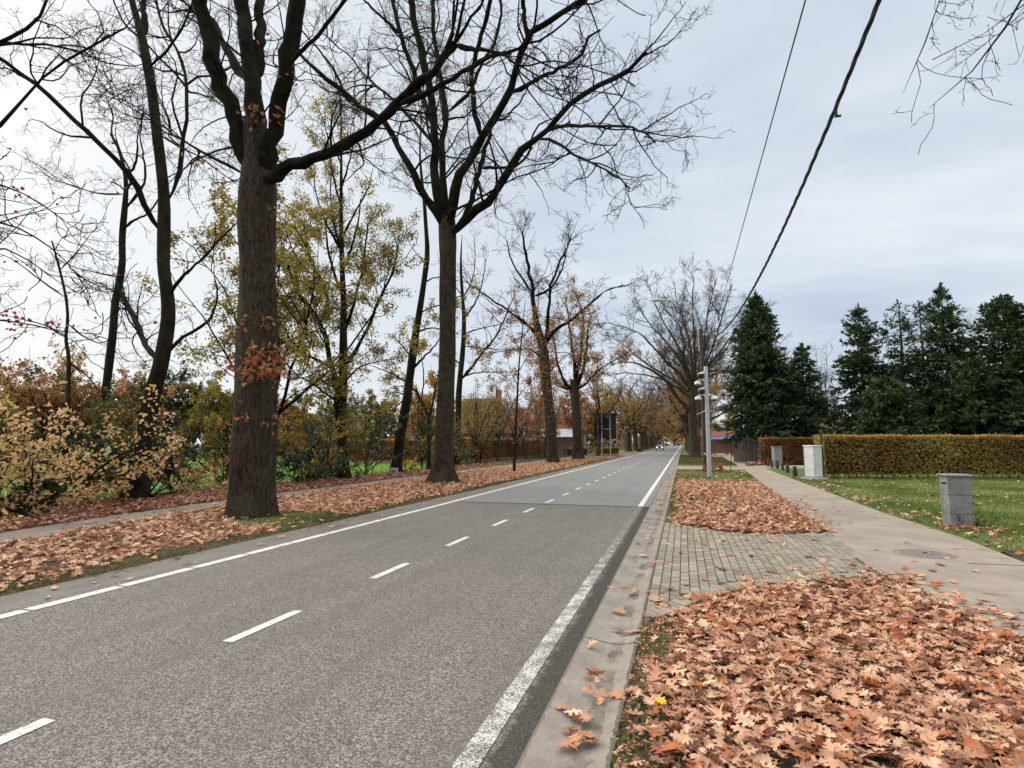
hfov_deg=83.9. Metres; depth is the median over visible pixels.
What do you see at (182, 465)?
undergrowth shrub
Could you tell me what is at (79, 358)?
autumn tree
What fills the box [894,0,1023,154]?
oak tree
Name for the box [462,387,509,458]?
young tree
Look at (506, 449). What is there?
beech hedge
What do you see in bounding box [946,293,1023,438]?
spruce tree
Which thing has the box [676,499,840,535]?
scattered leaves
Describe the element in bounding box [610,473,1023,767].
verge
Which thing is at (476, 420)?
young tree
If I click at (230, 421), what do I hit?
autumn tree
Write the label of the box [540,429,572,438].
awning
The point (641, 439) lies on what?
avenue oak
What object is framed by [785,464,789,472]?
wooden stake
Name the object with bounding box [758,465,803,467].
driveway
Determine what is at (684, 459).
verge grass
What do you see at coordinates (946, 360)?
spruce tree
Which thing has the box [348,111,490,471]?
oak tree
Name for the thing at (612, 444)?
garden shrub
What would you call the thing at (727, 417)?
autumn tree
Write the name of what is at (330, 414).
autumn tree
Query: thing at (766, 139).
power cable
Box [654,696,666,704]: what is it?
maple leaf
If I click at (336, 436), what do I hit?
undergrowth shrub
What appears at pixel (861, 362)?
spruce tree
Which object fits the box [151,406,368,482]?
undergrowth shrub
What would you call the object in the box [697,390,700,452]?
utility pole
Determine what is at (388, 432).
autumn tree
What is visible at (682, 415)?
avenue oak
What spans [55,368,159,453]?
autumn tree
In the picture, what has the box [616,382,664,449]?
avenue oak
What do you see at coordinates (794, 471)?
wooden stake
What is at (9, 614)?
edge line
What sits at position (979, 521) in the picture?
weed
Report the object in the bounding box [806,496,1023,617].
scattered leaves
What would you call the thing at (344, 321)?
oak tree
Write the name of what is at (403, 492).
leaf litter
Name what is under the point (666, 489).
gutter
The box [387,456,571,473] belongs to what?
verge grass
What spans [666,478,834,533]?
leaf litter
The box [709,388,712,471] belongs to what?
pipe pole
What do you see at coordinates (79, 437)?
field shrub
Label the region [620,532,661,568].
gutter
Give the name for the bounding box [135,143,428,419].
oak tree
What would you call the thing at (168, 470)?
undergrowth shrub
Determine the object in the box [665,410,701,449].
avenue oak
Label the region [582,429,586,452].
sign
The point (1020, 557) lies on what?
driveway
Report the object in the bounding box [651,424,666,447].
avenue oak
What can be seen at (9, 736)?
lane dash
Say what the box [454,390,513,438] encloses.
brick house
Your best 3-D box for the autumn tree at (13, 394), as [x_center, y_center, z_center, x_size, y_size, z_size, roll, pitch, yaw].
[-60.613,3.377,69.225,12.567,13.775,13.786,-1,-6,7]
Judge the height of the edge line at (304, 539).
0.001 m
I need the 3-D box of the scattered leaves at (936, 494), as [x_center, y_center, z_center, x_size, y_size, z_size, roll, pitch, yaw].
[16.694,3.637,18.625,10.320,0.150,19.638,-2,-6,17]
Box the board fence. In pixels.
[733,440,757,461]
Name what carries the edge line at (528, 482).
on the road at (632, 483)
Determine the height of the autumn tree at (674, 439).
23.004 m
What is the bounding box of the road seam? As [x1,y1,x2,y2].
[456,501,632,506]
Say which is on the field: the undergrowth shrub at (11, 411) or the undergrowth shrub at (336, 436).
the undergrowth shrub at (11, 411)
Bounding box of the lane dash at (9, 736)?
[0,718,54,744]
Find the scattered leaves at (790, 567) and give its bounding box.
[651,563,892,612]
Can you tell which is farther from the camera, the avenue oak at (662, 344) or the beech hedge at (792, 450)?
the avenue oak at (662, 344)
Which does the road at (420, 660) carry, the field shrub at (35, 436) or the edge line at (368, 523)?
the edge line at (368, 523)
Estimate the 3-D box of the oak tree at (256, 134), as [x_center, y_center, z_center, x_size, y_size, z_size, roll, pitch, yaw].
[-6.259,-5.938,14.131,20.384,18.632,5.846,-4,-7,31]
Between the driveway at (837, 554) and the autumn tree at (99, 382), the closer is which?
the driveway at (837, 554)
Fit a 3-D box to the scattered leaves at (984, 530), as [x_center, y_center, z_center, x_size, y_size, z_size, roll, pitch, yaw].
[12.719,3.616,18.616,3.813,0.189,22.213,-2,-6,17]
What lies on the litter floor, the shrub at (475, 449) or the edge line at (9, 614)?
the shrub at (475, 449)
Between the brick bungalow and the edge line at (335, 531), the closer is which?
the edge line at (335, 531)
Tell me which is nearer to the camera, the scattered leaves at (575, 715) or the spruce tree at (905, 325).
the scattered leaves at (575, 715)
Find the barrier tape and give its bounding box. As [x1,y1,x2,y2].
[704,450,731,471]
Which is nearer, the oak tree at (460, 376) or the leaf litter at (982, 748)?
the leaf litter at (982, 748)
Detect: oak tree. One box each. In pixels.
[32,0,645,519]
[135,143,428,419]
[216,81,421,478]
[264,0,733,482]
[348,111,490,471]
[428,222,533,464]
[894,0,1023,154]
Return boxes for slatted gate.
[748,439,763,464]
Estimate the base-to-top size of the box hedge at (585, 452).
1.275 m
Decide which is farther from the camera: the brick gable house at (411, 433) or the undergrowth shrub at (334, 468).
the brick gable house at (411, 433)
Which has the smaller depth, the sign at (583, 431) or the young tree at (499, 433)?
the young tree at (499, 433)
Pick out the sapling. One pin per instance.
(68, 385)
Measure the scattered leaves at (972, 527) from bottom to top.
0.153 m
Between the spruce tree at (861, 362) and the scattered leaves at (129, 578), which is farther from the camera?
the spruce tree at (861, 362)
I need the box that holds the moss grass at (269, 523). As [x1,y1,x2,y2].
[179,508,359,534]
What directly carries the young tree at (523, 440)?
on the litter floor
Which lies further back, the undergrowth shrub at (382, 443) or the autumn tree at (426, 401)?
the autumn tree at (426, 401)
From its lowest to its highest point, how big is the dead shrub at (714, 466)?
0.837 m
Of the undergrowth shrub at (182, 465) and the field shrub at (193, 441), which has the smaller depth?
the undergrowth shrub at (182, 465)
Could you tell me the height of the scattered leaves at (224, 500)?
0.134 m
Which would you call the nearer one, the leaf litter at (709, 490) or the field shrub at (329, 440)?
the leaf litter at (709, 490)
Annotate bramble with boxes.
[0,483,47,516]
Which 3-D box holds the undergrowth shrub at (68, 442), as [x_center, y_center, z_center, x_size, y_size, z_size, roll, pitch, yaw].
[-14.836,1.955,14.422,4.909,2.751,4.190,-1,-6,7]
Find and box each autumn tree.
[0,340,95,448]
[0,357,85,451]
[1,358,121,439]
[27,374,129,454]
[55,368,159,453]
[86,360,181,441]
[158,350,232,455]
[158,372,203,441]
[168,362,232,444]
[206,379,233,444]
[278,387,315,443]
[278,392,327,446]
[318,387,372,435]
[346,389,397,437]
[367,388,399,440]
[394,365,455,437]
[511,374,560,412]
[542,374,609,438]
[562,382,605,439]
[580,379,614,451]
[667,430,683,445]
[711,412,737,427]
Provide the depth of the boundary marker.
31.75 m
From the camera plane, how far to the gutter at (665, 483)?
25.31 m
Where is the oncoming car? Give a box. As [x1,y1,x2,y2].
[656,444,663,449]
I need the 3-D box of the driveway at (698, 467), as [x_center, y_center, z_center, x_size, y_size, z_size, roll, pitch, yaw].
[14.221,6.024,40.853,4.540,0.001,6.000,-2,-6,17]
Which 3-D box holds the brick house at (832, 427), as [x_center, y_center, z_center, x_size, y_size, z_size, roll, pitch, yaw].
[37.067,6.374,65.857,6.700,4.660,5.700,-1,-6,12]
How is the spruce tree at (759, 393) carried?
on the ground at (463, 461)
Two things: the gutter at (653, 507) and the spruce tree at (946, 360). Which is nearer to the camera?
the gutter at (653, 507)
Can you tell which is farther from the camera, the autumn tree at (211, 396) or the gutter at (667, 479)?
the autumn tree at (211, 396)
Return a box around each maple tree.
[0,0,173,380]
[0,0,283,499]
[1,74,186,469]
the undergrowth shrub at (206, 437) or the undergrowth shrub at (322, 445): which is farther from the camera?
the undergrowth shrub at (322, 445)
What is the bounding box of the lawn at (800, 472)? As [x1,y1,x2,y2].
[766,468,1023,551]
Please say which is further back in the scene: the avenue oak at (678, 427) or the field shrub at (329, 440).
the avenue oak at (678, 427)
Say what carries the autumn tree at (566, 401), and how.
on the litter floor
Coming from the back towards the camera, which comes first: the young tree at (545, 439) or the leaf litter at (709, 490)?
the young tree at (545, 439)
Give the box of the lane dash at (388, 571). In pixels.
[370,563,409,578]
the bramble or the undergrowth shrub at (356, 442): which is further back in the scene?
the undergrowth shrub at (356, 442)
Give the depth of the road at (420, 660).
4.95 m
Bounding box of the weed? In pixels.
[957,502,1001,527]
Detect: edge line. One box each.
[0,610,28,618]
[25,586,121,609]
[121,568,193,585]
[190,554,249,567]
[244,543,292,553]
[287,534,327,542]
[324,526,358,533]
[355,520,381,525]
[379,514,404,519]
[450,449,657,501]
[451,446,680,767]
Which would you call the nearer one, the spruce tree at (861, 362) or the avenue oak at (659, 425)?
the spruce tree at (861, 362)
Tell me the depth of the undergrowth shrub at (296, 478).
25.27 m
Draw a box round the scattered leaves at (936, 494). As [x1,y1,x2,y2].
[817,479,1023,536]
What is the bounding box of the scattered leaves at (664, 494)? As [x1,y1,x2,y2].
[646,469,674,518]
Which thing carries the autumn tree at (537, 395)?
on the ground at (463, 461)
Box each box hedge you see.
[567,447,586,455]
[595,447,619,454]
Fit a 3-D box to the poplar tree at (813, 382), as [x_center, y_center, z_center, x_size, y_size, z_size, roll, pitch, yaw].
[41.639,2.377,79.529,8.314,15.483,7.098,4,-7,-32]
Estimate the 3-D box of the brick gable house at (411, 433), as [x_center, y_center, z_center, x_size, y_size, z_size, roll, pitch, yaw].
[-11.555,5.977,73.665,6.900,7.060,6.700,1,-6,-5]
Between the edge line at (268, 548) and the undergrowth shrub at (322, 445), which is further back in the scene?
the undergrowth shrub at (322, 445)
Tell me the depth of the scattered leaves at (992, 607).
6.27 m
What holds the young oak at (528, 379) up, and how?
on the verge at (94, 538)
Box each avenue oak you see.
[456,207,648,462]
[529,274,641,458]
[594,368,657,450]
[595,252,778,456]
[599,383,668,450]
[616,376,667,449]
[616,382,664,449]
[625,398,679,447]
[626,391,664,436]
[633,339,730,450]
[642,373,717,452]
[645,297,742,453]
[648,340,735,432]
[650,399,719,439]
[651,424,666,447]
[653,423,666,447]
[658,372,726,451]
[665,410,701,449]
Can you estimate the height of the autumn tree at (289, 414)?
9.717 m
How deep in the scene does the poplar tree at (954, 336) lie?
67.94 m
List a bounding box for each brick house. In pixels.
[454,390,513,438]
[591,422,632,449]
[700,428,778,453]
[809,420,855,433]
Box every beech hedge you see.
[330,438,432,463]
[431,437,543,462]
[758,436,814,464]
[813,433,1023,478]
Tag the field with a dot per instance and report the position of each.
(189, 462)
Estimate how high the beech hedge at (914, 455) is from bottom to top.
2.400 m
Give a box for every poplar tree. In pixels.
[772,333,815,427]
[787,346,829,417]
[807,338,849,417]
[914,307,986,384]
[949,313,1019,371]
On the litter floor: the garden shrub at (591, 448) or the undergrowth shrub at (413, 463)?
the undergrowth shrub at (413, 463)
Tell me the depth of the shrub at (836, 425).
55.34 m
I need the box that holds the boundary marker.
[390,468,397,473]
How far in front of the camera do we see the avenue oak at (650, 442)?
193.93 m
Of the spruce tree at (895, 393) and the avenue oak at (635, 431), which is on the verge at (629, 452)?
the avenue oak at (635, 431)
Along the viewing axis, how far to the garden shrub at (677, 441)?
371.93 m
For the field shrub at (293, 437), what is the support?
on the field
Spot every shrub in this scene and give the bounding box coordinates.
[0,348,230,496]
[0,377,192,526]
[0,380,34,497]
[0,419,38,456]
[1,421,79,474]
[2,408,227,504]
[3,414,61,460]
[42,422,92,456]
[55,439,141,501]
[82,416,181,492]
[105,421,189,459]
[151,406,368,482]
[151,441,228,491]
[153,405,283,489]
[154,419,222,455]
[181,407,304,479]
[182,425,230,457]
[220,407,368,475]
[225,422,297,456]
[276,447,302,483]
[277,421,335,479]
[277,439,383,481]
[278,367,500,474]
[278,415,370,478]
[302,453,346,479]
[307,431,368,454]
[350,425,390,438]
[390,457,417,469]
[392,382,435,467]
[433,415,473,464]
[463,400,501,462]
[586,431,596,452]
[586,431,623,446]
[587,440,600,451]
[662,435,684,445]
[701,460,724,472]
[818,410,856,433]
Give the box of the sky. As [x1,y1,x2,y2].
[0,0,1023,443]
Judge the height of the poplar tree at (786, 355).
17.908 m
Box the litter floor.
[0,454,588,532]
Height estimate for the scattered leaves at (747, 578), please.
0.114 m
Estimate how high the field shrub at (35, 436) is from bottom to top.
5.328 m
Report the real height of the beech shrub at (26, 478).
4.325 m
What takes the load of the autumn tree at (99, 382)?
on the field
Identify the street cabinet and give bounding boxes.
[800,445,828,479]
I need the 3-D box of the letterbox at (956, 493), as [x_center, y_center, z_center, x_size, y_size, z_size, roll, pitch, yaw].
[9.589,2.535,12.283,0.516,1.170,0.488,-2,-6,17]
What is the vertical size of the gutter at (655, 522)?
0.092 m
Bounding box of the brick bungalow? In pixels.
[511,412,587,454]
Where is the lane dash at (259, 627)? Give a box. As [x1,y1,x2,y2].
[223,610,301,641]
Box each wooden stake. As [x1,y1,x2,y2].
[775,460,778,468]
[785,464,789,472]
[792,466,797,476]
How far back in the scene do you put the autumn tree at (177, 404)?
75.51 m
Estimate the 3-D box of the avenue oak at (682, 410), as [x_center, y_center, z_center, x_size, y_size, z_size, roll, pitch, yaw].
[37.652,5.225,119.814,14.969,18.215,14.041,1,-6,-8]
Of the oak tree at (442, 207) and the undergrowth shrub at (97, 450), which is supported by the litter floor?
the undergrowth shrub at (97, 450)
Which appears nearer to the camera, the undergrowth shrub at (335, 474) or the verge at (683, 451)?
the undergrowth shrub at (335, 474)
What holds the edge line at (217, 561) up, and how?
on the road at (420, 660)
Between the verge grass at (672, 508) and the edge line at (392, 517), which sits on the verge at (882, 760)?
the verge grass at (672, 508)
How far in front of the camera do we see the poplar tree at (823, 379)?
75.77 m
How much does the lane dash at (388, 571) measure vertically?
0.001 m
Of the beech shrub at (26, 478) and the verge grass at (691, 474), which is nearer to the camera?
the beech shrub at (26, 478)
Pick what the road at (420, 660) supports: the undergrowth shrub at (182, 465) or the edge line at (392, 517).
the edge line at (392, 517)
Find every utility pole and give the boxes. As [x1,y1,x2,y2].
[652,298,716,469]
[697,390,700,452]
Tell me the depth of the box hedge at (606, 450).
82.99 m
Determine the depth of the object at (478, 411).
69.85 m
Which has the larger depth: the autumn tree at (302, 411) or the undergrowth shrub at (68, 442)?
the autumn tree at (302, 411)
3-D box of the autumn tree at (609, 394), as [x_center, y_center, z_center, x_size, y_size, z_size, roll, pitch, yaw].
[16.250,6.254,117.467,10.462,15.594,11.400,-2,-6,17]
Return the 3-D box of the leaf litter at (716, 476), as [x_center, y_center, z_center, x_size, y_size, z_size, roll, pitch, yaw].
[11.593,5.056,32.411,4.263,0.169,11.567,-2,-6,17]
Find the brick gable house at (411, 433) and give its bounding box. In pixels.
[393,410,434,438]
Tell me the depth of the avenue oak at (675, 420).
107.61 m
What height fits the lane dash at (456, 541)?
0.001 m
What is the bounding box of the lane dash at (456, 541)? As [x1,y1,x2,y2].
[444,537,468,545]
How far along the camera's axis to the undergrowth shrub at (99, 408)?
19.01 m
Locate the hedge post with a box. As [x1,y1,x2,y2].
[819,430,824,477]
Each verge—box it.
[0,455,626,596]
[608,445,669,453]
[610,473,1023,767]
[678,445,738,466]
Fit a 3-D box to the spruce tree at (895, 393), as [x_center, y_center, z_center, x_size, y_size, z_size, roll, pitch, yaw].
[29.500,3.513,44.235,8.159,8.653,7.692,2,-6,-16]
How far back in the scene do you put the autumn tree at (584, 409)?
99.43 m
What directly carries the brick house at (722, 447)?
on the ground at (463, 461)
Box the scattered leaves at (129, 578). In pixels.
[46,474,540,596]
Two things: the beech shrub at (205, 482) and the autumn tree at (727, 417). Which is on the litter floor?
the beech shrub at (205, 482)
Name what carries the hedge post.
on the lawn at (800, 472)
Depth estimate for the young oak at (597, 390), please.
78.48 m
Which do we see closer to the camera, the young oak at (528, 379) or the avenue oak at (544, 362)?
the young oak at (528, 379)
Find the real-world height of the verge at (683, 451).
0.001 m
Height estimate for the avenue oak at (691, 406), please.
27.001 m
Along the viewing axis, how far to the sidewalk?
9.47 m
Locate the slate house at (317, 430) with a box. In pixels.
[291,414,363,454]
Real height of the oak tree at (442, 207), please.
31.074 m
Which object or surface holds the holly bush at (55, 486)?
on the litter floor
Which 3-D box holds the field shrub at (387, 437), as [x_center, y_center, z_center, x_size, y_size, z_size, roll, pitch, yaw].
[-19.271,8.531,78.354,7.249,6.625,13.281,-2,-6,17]
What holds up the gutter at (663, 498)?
on the ground at (463, 461)
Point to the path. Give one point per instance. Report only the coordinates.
(47, 530)
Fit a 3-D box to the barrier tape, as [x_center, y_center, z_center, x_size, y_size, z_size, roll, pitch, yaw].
[12.522,4.668,34.562,1.662,1.504,0.109,-2,-6,17]
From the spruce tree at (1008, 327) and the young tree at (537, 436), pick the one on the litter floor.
the young tree at (537, 436)
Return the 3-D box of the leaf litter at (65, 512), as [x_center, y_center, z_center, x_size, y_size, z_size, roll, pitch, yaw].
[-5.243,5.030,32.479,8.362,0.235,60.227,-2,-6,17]
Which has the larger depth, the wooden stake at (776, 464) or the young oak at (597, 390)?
the young oak at (597, 390)
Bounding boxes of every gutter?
[0,446,668,610]
[515,637,637,767]
[582,565,654,643]
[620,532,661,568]
[637,513,666,533]
[647,501,669,514]
[653,492,671,501]
[658,486,672,492]
[661,481,673,486]
[663,477,674,481]
[674,446,681,460]
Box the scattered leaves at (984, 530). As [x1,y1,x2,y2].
[789,476,1023,553]
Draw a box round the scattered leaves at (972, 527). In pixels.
[939,521,1010,530]
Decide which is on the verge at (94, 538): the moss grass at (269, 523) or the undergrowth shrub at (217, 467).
the moss grass at (269, 523)
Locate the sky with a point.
(875, 222)
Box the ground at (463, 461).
[7,444,1017,644]
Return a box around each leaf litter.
[0,456,618,590]
[0,459,544,531]
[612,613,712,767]
[624,571,1023,767]
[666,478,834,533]
[676,468,747,479]
[745,460,763,465]
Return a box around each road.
[0,501,648,767]
[449,444,681,506]
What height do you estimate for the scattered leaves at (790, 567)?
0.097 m
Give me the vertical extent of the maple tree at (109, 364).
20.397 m
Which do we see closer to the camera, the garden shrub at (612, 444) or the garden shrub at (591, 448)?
the garden shrub at (591, 448)
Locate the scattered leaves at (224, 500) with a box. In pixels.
[60,465,506,526]
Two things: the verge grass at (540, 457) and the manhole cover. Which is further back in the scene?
the verge grass at (540, 457)
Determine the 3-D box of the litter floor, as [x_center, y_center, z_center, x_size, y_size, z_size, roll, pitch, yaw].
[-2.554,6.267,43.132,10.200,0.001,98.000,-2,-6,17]
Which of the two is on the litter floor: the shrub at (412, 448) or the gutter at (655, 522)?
the shrub at (412, 448)
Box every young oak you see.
[382,337,454,468]
[501,289,543,471]
[565,362,633,455]
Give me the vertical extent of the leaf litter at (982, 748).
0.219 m
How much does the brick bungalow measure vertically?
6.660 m
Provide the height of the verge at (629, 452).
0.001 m
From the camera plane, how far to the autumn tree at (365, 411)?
88.44 m
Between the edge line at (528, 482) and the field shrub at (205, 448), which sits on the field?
the field shrub at (205, 448)
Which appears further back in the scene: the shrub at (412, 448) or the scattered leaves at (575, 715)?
the shrub at (412, 448)
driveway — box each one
[645,522,888,620]
[677,466,742,469]
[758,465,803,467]
[1003,551,1023,561]
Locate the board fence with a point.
(740, 453)
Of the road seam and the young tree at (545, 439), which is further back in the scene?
the young tree at (545, 439)
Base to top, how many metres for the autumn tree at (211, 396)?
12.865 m
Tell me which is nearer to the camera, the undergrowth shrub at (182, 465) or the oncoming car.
the undergrowth shrub at (182, 465)
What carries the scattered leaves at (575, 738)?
on the gutter at (541, 750)
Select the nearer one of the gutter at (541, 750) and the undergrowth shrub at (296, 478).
the gutter at (541, 750)
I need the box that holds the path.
[0,449,632,544]
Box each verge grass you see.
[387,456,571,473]
[609,622,681,767]
[659,577,1011,767]
[667,478,691,522]
[675,469,759,482]
[678,454,736,465]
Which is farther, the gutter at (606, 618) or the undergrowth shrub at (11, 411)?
the undergrowth shrub at (11, 411)
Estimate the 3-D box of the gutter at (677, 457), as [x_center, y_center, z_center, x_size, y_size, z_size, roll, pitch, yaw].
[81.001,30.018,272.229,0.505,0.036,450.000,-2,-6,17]
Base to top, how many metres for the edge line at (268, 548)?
0.001 m
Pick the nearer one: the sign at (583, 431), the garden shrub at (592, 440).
the sign at (583, 431)
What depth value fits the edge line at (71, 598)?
6.52 m
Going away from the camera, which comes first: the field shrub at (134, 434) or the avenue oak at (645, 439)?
the field shrub at (134, 434)
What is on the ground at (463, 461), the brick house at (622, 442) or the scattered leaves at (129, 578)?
the brick house at (622, 442)
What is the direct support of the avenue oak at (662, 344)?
on the verge at (683, 451)
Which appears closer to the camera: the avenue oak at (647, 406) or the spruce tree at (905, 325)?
the spruce tree at (905, 325)
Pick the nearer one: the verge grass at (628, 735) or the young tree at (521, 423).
the verge grass at (628, 735)
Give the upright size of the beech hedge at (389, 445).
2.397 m
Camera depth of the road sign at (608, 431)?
79.00 m
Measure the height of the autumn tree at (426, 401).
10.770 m
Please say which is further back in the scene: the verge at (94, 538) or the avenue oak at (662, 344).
the avenue oak at (662, 344)
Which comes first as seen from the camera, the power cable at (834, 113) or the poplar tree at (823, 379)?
the power cable at (834, 113)
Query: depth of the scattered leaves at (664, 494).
19.48 m
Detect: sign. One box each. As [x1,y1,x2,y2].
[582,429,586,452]
[594,413,615,455]
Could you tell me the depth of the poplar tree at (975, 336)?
71.51 m
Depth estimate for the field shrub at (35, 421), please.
51.39 m
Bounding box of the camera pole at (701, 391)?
[694,366,717,478]
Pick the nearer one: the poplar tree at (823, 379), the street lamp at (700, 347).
the street lamp at (700, 347)
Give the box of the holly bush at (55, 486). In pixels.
[0,474,67,510]
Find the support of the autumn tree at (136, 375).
on the field
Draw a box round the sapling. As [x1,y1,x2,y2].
[0,193,163,496]
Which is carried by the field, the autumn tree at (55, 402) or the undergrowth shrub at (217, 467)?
the autumn tree at (55, 402)
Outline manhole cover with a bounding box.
[893,549,958,558]
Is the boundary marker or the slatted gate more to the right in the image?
the slatted gate
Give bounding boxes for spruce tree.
[711,289,809,463]
[772,342,845,463]
[826,303,915,433]
[841,374,952,438]
[873,299,941,433]
[893,300,950,431]
[904,281,978,438]
[925,355,1023,438]
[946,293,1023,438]
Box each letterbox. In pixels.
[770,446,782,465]
[936,473,973,527]
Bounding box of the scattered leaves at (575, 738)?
[555,666,626,750]
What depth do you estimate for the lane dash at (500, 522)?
12.59 m
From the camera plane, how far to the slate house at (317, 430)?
81.92 m
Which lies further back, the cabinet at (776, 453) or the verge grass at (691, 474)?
the cabinet at (776, 453)
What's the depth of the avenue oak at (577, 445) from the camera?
63.35 m
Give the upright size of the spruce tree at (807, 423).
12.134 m
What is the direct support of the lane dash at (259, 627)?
on the road at (420, 660)
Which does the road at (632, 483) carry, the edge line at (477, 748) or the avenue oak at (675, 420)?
the edge line at (477, 748)
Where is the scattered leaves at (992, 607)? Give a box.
[888,566,1023,635]
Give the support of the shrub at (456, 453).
on the litter floor
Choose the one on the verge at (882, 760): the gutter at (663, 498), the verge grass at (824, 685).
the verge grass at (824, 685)
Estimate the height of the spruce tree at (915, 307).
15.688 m
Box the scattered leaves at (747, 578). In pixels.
[647,526,856,600]
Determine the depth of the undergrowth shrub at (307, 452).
28.91 m
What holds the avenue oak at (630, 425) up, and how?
on the verge at (629, 452)
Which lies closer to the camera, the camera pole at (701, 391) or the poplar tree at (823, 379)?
the camera pole at (701, 391)
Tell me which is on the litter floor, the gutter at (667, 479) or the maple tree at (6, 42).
the maple tree at (6, 42)
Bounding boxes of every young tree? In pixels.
[454,373,510,462]
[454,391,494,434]
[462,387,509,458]
[476,379,527,460]
[478,379,535,459]
[495,383,545,458]
[519,388,564,456]
[524,380,560,457]
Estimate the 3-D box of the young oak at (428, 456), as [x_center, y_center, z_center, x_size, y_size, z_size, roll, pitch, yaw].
[-6.275,1.125,38.142,3.844,9.449,4.190,5,-8,-40]
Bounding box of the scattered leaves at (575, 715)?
[564,527,656,720]
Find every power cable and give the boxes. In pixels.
[700,0,881,336]
[704,0,805,364]
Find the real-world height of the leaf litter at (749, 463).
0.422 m
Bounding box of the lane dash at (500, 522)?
[491,520,507,525]
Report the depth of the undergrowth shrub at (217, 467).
21.30 m
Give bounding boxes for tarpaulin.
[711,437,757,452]
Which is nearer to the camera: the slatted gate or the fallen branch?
the fallen branch
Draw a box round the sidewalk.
[715,453,1023,639]
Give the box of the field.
[0,453,424,500]
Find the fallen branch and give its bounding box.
[14,495,61,519]
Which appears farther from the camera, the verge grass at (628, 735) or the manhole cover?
the manhole cover
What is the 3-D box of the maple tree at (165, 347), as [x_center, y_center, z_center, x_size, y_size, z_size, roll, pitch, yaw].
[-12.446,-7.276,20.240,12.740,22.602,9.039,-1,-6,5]
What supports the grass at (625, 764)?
on the verge at (882, 760)
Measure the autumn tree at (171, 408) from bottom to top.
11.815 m

